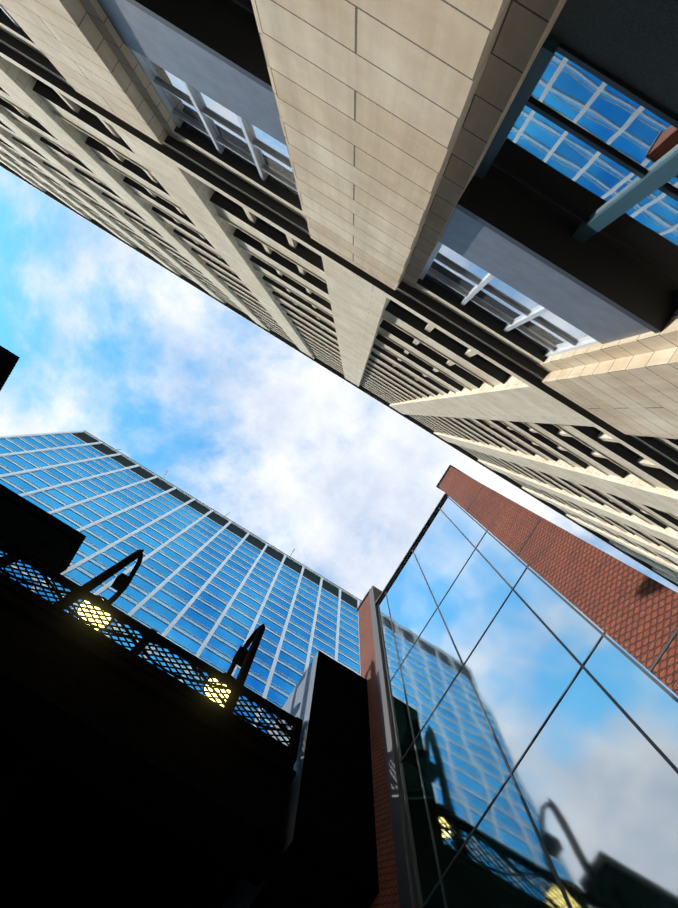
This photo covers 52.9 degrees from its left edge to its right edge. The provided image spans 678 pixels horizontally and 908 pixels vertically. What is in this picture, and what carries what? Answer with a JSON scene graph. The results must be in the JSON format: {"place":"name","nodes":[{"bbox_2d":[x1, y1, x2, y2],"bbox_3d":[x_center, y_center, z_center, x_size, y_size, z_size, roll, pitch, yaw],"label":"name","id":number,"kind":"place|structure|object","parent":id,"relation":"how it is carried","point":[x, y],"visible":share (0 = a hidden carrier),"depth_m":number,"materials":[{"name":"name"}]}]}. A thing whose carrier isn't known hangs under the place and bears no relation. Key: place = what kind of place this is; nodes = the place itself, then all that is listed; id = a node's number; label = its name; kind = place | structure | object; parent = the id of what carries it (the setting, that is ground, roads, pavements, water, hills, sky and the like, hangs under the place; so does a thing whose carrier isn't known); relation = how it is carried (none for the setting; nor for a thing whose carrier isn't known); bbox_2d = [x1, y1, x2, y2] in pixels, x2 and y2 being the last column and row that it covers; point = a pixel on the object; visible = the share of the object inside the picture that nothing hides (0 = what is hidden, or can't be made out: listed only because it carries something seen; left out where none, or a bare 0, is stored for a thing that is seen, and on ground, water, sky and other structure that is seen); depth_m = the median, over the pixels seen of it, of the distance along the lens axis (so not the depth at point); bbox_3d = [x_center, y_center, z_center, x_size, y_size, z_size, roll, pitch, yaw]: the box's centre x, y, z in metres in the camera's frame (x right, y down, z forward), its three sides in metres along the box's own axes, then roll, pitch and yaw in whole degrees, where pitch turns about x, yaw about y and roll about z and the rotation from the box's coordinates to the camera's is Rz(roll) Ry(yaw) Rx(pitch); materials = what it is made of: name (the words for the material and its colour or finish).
{"place":"outdoors","nodes":[
{"label":"outdoors","id":0,"kind":"place"},
{"bbox_2d":[0,430,361,732],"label":"glass tower","id":1,"kind":"structure","parent":0,"point":[211,587],"depth_m":95.52,"materials":[{"name":"blue glass"}]},
{"bbox_2d":[0,167,677,599],"label":"sky","id":2,"kind":"structure","parent":0,"point":[112,345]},
{"bbox_3d":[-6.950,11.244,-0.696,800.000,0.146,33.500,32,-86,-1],"label":"road","id":3,"kind":"structure","parent":0,"visible":0},
{"bbox_2d":[0,345,378,907],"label":"elevated station","id":4,"kind":"object","parent":3,"relation":"on","point":[130,779],"visible":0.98,"depth_m":6.33,"materials":[{"name":"black metal"}]},
{"bbox_2d":[78,599,229,706],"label":"lights","id":5,"kind":"object","parent":4,"relation":"attached to","point":[106,622],"visible":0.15,"depth_m":8.96,"materials":[{"name":"beige"}]},
{"bbox_2d":[357,465,677,907],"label":"building","id":6,"kind":"structure","parent":3,"relation":"on","point":[519,667],"depth_m":4.90,"materials":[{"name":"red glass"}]},
{"label":"ground","id":7,"kind":"structure","parent":0,"visible":0},
{"bbox_2d":[0,0,677,586],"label":"stone building","id":8,"kind":"structure","parent":7,"relation":"on","point":[452,224],"depth_m":10.83,"materials":[{"name":"grey stone"}]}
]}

